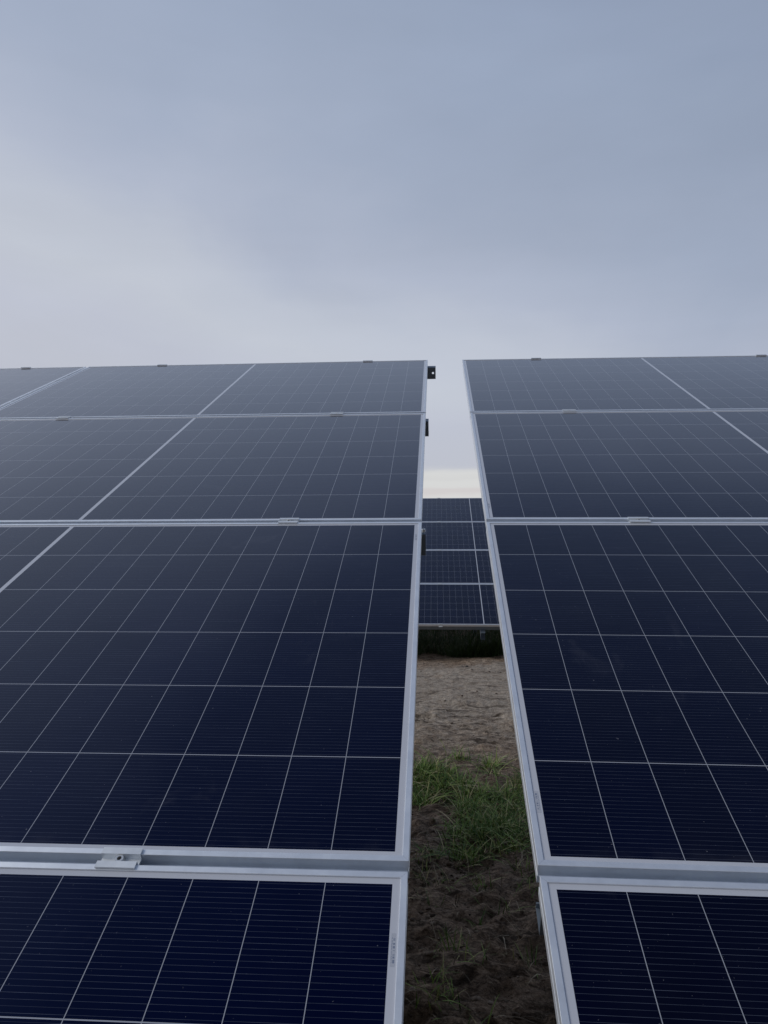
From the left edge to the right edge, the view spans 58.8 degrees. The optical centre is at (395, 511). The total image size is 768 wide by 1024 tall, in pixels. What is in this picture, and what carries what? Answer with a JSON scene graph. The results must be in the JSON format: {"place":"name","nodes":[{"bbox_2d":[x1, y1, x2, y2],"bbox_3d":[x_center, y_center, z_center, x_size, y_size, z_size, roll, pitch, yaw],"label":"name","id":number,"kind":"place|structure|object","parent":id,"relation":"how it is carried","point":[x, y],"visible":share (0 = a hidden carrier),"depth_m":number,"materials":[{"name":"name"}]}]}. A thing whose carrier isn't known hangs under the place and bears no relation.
{"place":"outdoors","nodes":[
{"label":"outdoors","id":0,"kind":"place"},
{"bbox_2d":[0,0,767,497],"label":"sky","id":1,"kind":"structure","parent":0,"point":[444,183],"materials":[{"name":"grey"}]},
{"bbox_2d":[408,738,531,898],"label":"grass","id":2,"kind":"structure","parent":0,"point":[501,822],"depth_m":4.05,"materials":[{"name":"green plant"}]},
{"bbox_2d":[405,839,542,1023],"bbox_3d":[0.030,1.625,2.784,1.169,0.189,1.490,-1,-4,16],"label":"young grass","id":3,"kind":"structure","parent":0,"point":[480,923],"depth_m":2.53,"materials":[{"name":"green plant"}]},
{"bbox_2d":[403,630,556,1023],"bbox_3d":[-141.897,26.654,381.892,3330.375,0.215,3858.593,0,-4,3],"label":"ground","id":4,"kind":"structure","parent":0,"point":[436,683],"depth_m":3.08,"materials":[{"name":"soil"}]},
{"bbox_2d":[21,360,435,920],"bbox_3d":[-2.003,0.416,2.183,4.275,2.896,4.230,0,-4,3],"label":"mounting rack","id":5,"kind":"object","parent":4,"relation":"on","point":[120,858],"visible":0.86,"depth_m":0.98,"materials":[{"name":"metal"}]},
{"bbox_2d":[0,367,85,407],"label":"solar panel","id":6,"kind":"object","parent":5,"relation":"on","point":[17,384],"visible":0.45,"depth_m":3.94,"materials":[{"name":"glass"}]},
{"bbox_2d":[0,862,407,1023],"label":"solar panel","id":7,"kind":"object","parent":5,"relation":"attached to","point":[91,944],"visible":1,"depth_m":0.86,"materials":[{"name":"glass"}]},
{"bbox_2d":[0,522,421,877],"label":"solar panel","id":8,"kind":"object","parent":5,"relation":"attached to","point":[237,695],"visible":0.98,"depth_m":1.31,"materials":[{"name":"glass"}]},
{"bbox_2d":[0,413,425,523],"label":"solar panel","id":9,"kind":"object","parent":5,"relation":"on","point":[302,468],"visible":0.79,"depth_m":2.46,"materials":[{"name":"glass"}]},
{"bbox_2d":[0,360,427,418],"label":"solar panel","id":10,"kind":"object","parent":5,"relation":"on","point":[328,388],"visible":0.87,"depth_m":3.53,"materials":[{"name":"glass"}]},
{"bbox_2d":[418,521,499,645],"bbox_3d":[1.380,1.030,11.719,10.616,2.891,4.237,0,-4,3],"label":"mounting rack","id":11,"kind":"object","parent":4,"relation":"on","point":[481,629],"visible":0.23,"depth_m":9.65,"materials":[{"name":"metal"}]},
{"bbox_2d":[422,498,484,521],"bbox_3d":[1.467,-0.028,13.245,2.094,0.037,1.134,0,24,3],"label":"solar panel","id":12,"kind":"object","parent":11,"relation":"on","point":[453,509],"visible":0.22,"depth_m":13.22,"materials":[{"name":"glass"}]},
{"bbox_2d":[422,522,488,549],"bbox_3d":[1.406,0.439,12.195,2.094,0.037,1.134,0,24,3],"label":"solar panel","id":13,"kind":"object","parent":11,"relation":"on","point":[456,535],"visible":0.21,"depth_m":12.18,"materials":[{"name":"glass"}]},
{"bbox_2d":[420,550,492,583],"bbox_3d":[1.345,0.907,11.145,2.094,0.037,1.134,0,24,3],"label":"solar panel","id":14,"kind":"object","parent":11,"relation":"on","point":[456,566],"visible":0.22,"depth_m":11.11,"materials":[{"name":"glass"}]},
{"bbox_2d":[418,584,499,626],"bbox_3d":[1.283,1.375,10.095,2.094,0.038,1.134,0,24,3],"label":"solar panel","id":15,"kind":"object","parent":11,"relation":"attached to","point":[470,605],"visible":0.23,"depth_m":10.05,"materials":[{"name":"glass"}]},
{"bbox_2d":[417,629,503,657],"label":"weeds","id":16,"kind":"object","parent":4,"relation":"on","point":[466,645],"visible":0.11,"depth_m":10.55,"materials":[{"name":"green plant"}]},
{"bbox_2d":[403,663,545,1023],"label":"soil clods","id":17,"kind":"object","parent":4,"relation":"on","point":[516,1015],"visible":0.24,"depth_m":2.74,"materials":[{"name":"brown soil"}]},
{"bbox_2d":[404,723,550,1022],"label":"dry straw","id":18,"kind":"object","parent":4,"relation":"on","point":[470,935],"visible":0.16,"depth_m":2.59,"materials":[{"name":"brown plant"}]},
{"bbox_2d":[409,822,553,1023],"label":"dead stalks","id":19,"kind":"object","parent":4,"relation":"on","point":[468,871],"visible":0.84,"depth_m":2.66,"materials":[{"name":"plant"}]},
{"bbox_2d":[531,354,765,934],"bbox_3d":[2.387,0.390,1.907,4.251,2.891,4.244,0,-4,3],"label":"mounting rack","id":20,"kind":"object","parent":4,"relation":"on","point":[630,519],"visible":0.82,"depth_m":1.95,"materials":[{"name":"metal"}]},
{"bbox_2d":[462,355,767,415],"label":"solar panel","id":21,"kind":"object","parent":20,"relation":"on","point":[686,383],"visible":0.79,"depth_m":3.44,"materials":[{"name":"glass"}]},
{"bbox_2d":[470,410,767,524],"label":"solar panel","id":22,"kind":"object","parent":20,"relation":"on","point":[659,466],"visible":0.84,"depth_m":2.38,"materials":[{"name":"glass"}]},
{"bbox_2d":[486,522,767,883],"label":"solar panel","id":23,"kind":"object","parent":20,"relation":"on","point":[636,658],"visible":1,"depth_m":1.28,"materials":[{"name":"glass"}]},
{"bbox_2d":[538,876,767,1023],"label":"solar panel","id":24,"kind":"object","parent":20,"relation":"attached to","point":[630,951],"visible":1,"depth_m":0.84,"materials":[{"name":"glass"}]}
]}

